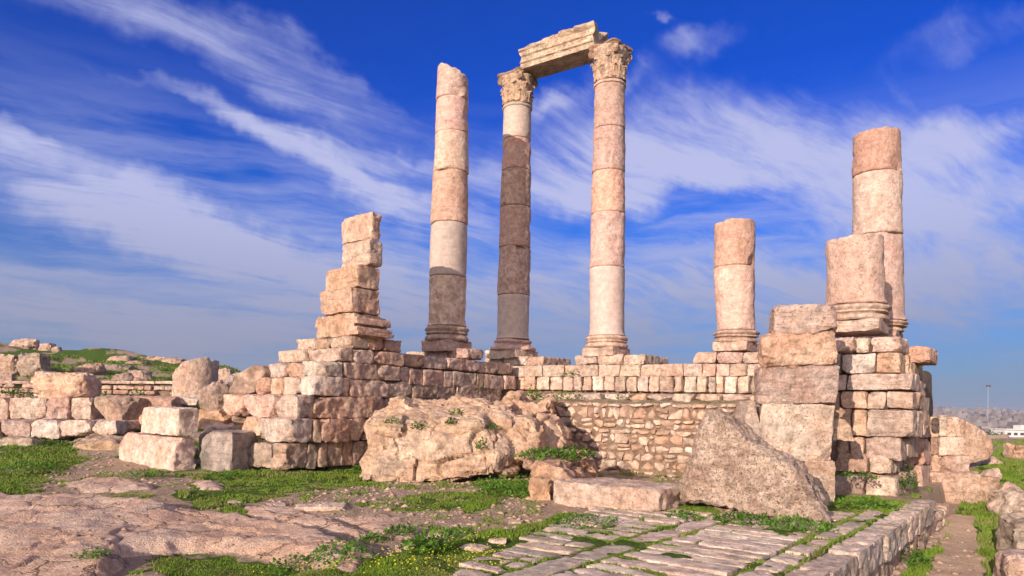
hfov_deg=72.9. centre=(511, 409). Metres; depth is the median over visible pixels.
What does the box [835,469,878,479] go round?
weed
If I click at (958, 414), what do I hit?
house
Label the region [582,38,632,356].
temple column
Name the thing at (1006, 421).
house
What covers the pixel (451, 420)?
weed
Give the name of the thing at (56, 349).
hill rock
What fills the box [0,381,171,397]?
drystone wall
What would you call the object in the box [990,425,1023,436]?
apartment house
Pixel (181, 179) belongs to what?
sky
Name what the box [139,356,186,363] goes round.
hill rock
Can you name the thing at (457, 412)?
weed
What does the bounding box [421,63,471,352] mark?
temple column
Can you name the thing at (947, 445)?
wall stub
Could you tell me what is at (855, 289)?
temple column
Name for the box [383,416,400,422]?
weed
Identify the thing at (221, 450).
loose block
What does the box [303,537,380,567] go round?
weed
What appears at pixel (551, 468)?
rock ledge
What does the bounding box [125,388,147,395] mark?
weed
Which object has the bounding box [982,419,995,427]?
house
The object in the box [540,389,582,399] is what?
weed
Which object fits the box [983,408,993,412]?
house
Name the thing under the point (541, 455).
weed
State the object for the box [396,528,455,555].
weed
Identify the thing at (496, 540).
loose stone
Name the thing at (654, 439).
rubble wall
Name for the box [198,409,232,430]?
boulder
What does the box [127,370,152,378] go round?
hill rock
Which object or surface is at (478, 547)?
loose stone
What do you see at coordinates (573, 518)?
weed
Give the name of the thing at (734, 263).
temple column
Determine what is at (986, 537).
grass
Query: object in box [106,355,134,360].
hill rock
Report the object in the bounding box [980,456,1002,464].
loose stone
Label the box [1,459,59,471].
weed
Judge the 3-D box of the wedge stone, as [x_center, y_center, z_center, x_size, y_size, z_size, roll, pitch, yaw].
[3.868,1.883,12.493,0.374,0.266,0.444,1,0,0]
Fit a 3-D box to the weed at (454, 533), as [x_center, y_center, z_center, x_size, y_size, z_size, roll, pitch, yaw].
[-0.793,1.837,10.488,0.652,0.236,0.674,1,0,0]
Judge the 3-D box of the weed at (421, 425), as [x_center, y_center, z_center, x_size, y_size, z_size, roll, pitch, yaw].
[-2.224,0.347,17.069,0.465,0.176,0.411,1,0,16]
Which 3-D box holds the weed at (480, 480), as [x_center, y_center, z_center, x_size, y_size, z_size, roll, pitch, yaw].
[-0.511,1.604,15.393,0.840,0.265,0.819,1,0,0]
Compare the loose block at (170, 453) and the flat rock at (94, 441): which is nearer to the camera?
the loose block at (170, 453)
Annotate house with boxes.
[952,411,965,418]
[960,415,972,420]
[969,412,985,416]
[969,420,992,426]
[970,417,987,421]
[980,423,992,429]
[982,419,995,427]
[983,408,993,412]
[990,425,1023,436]
[999,418,1017,425]
[1007,419,1023,428]
[1013,413,1022,419]
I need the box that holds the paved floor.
[451,499,949,575]
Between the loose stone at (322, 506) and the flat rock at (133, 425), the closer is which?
the loose stone at (322, 506)
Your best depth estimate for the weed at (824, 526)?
10.51 m
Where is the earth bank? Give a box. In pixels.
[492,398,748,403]
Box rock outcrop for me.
[359,390,573,482]
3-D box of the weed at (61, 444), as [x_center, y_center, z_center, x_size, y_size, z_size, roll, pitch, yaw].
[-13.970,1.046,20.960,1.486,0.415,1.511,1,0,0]
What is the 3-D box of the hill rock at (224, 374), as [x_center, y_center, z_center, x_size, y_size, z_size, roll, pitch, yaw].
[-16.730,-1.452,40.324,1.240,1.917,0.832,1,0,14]
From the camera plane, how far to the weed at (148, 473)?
15.97 m
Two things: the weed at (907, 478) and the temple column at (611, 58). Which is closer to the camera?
the weed at (907, 478)
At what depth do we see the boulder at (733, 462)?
11.83 m
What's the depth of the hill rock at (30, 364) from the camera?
39.99 m
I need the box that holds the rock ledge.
[523,449,598,494]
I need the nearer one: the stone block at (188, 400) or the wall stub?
the wall stub
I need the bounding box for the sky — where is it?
[0,0,1023,410]
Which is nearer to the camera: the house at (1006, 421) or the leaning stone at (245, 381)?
the leaning stone at (245, 381)
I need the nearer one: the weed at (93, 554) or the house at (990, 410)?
the weed at (93, 554)
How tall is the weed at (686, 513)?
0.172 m
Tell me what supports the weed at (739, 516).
on the paved floor
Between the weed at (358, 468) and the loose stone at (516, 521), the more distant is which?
the weed at (358, 468)
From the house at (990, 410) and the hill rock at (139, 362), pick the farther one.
the house at (990, 410)
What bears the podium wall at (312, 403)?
on the ground at (213, 534)
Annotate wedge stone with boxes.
[713,506,734,511]
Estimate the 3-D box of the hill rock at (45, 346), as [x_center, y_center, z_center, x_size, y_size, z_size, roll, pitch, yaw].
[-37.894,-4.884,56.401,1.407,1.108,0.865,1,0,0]
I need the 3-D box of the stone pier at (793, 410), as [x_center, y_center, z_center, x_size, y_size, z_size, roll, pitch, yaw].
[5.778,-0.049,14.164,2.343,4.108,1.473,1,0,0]
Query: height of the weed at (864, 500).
0.240 m
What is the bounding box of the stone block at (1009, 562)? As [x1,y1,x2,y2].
[992,548,1023,575]
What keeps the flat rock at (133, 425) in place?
on the ground at (213, 534)
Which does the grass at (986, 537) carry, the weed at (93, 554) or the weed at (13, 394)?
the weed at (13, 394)
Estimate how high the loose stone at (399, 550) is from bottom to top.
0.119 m
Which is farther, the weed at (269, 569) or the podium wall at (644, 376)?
the podium wall at (644, 376)
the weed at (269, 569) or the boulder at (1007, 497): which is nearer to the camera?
the weed at (269, 569)
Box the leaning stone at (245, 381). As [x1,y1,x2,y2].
[229,365,270,393]
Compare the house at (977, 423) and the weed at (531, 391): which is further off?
the house at (977, 423)
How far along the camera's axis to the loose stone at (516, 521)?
11.65 m
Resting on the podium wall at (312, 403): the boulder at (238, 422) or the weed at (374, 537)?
the boulder at (238, 422)
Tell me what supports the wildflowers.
on the ground at (213, 534)
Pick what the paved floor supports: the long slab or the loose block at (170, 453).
the long slab
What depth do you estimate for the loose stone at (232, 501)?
12.83 m
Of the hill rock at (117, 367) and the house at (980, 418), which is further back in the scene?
the house at (980, 418)
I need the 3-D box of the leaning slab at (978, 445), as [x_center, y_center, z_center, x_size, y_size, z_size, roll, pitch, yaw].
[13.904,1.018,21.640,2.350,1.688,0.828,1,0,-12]
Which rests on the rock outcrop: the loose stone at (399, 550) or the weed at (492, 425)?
the weed at (492, 425)
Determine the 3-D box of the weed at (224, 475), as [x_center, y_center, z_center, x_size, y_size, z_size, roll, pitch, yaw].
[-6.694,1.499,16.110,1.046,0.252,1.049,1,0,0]
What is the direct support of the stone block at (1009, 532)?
on the ground at (213, 534)
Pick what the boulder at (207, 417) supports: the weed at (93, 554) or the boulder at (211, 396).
the boulder at (211, 396)
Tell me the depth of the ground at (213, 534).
11.06 m
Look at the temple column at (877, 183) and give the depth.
18.86 m
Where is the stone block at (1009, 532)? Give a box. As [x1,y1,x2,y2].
[995,511,1023,549]
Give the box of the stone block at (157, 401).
[134,395,185,406]
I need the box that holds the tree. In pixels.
[986,429,997,434]
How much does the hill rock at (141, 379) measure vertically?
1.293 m
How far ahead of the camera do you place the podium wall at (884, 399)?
15.67 m
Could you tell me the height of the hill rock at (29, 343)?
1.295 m
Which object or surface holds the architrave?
on the temple column at (611, 58)
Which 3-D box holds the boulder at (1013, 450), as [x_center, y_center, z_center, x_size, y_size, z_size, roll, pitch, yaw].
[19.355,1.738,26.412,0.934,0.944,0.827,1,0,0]
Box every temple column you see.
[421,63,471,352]
[485,67,538,359]
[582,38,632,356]
[712,218,759,352]
[825,233,891,337]
[852,126,908,338]
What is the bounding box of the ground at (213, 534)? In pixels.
[0,342,1023,575]
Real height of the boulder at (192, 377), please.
1.649 m
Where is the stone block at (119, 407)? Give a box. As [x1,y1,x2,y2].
[94,395,147,420]
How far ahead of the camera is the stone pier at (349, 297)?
19.48 m
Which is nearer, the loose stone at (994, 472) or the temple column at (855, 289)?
the temple column at (855, 289)
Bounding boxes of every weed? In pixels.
[0,385,34,397]
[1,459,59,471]
[28,438,72,447]
[70,546,111,559]
[118,468,164,478]
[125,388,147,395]
[201,469,246,479]
[265,552,313,575]
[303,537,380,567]
[352,463,360,470]
[359,530,386,542]
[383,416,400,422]
[383,521,419,534]
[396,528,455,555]
[411,420,426,426]
[438,524,477,540]
[445,416,457,424]
[448,407,462,414]
[470,476,505,486]
[475,436,486,448]
[477,472,551,498]
[487,422,499,428]
[513,446,581,461]
[525,384,542,398]
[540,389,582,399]
[544,512,618,528]
[550,445,595,458]
[563,370,579,375]
[665,509,707,521]
[709,510,779,525]
[760,513,839,533]
[829,495,900,509]
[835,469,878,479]
[897,464,918,489]
[901,546,932,567]
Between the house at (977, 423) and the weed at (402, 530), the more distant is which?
the house at (977, 423)
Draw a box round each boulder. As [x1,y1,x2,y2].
[172,357,218,396]
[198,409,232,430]
[199,372,240,409]
[232,416,246,429]
[679,407,830,523]
[986,481,1023,514]
[1002,443,1023,458]
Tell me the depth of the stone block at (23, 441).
20.61 m
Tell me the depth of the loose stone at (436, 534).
10.59 m
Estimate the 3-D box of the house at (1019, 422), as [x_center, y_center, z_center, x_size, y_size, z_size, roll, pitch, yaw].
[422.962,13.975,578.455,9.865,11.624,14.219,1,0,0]
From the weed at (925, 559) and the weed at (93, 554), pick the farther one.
the weed at (925, 559)
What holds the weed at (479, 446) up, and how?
on the rock outcrop
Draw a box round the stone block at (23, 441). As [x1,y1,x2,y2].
[0,436,43,446]
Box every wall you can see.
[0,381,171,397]
[0,397,103,419]
[0,419,127,439]
[223,336,515,469]
[484,352,922,401]
[554,401,737,476]
[830,336,937,496]
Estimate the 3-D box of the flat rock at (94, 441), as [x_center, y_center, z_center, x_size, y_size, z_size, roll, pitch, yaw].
[-12.178,1.137,21.171,1.705,0.789,1.703,1,0,0]
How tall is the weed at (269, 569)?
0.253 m
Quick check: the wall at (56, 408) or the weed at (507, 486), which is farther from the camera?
the wall at (56, 408)
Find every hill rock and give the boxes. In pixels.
[0,354,18,375]
[0,372,16,380]
[9,338,39,349]
[16,352,52,376]
[38,343,55,350]
[51,346,61,351]
[73,363,108,374]
[104,364,133,370]
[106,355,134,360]
[111,372,133,380]
[125,360,150,364]
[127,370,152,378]
[133,377,147,384]
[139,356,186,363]
[218,368,233,380]
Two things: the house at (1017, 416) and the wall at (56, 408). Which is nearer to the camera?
the wall at (56, 408)
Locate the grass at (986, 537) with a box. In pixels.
[0,353,1023,575]
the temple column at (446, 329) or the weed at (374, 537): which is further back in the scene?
the temple column at (446, 329)
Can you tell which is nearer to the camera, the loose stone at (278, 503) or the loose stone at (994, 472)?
the loose stone at (278, 503)
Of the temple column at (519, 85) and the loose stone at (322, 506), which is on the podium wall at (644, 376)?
the temple column at (519, 85)
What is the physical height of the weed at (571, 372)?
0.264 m
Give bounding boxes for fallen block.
[930,470,980,503]
[978,475,999,501]
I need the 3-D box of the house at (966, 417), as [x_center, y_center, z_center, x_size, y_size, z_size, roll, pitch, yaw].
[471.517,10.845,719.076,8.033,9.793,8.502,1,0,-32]
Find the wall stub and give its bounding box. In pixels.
[924,416,969,471]
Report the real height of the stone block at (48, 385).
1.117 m
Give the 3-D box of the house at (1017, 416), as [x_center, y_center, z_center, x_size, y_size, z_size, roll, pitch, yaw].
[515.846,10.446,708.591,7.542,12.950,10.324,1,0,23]
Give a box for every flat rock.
[73,433,123,449]
[126,420,140,430]
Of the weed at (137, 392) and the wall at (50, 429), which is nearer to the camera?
the wall at (50, 429)
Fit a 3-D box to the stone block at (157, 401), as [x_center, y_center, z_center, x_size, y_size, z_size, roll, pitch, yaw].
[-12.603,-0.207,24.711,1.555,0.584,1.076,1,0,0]
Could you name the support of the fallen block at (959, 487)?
on the ground at (213, 534)
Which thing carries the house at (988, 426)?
on the ground at (213, 534)
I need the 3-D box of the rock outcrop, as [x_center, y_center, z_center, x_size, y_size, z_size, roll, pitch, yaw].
[-1.003,0.645,18.782,5.531,2.514,4.884,1,0,0]
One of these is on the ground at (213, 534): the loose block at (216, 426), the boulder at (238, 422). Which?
the loose block at (216, 426)
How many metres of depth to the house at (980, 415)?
734.67 m
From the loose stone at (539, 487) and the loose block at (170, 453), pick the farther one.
the loose block at (170, 453)
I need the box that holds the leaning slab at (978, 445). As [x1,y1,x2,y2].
[936,415,992,462]
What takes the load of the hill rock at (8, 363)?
on the ground at (213, 534)
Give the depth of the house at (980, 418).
613.44 m
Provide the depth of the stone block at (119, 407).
23.45 m
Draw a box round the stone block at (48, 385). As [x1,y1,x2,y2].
[31,371,101,399]
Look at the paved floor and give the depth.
9.16 m
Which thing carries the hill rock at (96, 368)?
on the ground at (213, 534)
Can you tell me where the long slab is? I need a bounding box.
[553,477,689,510]
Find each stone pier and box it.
[315,212,393,339]
[735,304,853,505]
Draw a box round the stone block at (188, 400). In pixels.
[170,396,198,405]
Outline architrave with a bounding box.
[518,20,608,78]
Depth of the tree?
239.95 m
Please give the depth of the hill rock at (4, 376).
33.09 m
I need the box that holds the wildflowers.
[252,532,511,572]
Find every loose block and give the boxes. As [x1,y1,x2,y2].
[119,432,195,470]
[141,406,198,435]
[198,422,235,452]
[199,429,257,471]
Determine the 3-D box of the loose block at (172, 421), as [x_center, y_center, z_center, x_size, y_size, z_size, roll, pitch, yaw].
[-8.996,0.292,18.207,2.063,0.754,0.553,1,0,38]
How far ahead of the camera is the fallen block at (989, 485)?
18.14 m
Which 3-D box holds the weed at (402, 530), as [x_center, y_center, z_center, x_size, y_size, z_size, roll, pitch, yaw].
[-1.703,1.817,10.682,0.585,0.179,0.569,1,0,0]
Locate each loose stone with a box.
[228,500,242,503]
[266,502,284,505]
[294,502,346,511]
[395,542,421,551]
[426,533,445,538]
[460,544,490,551]
[488,538,506,543]
[508,520,522,523]
[528,476,550,499]
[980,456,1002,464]
[980,468,1001,478]
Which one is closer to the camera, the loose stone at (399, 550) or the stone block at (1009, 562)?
the loose stone at (399, 550)
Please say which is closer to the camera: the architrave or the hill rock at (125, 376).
the architrave

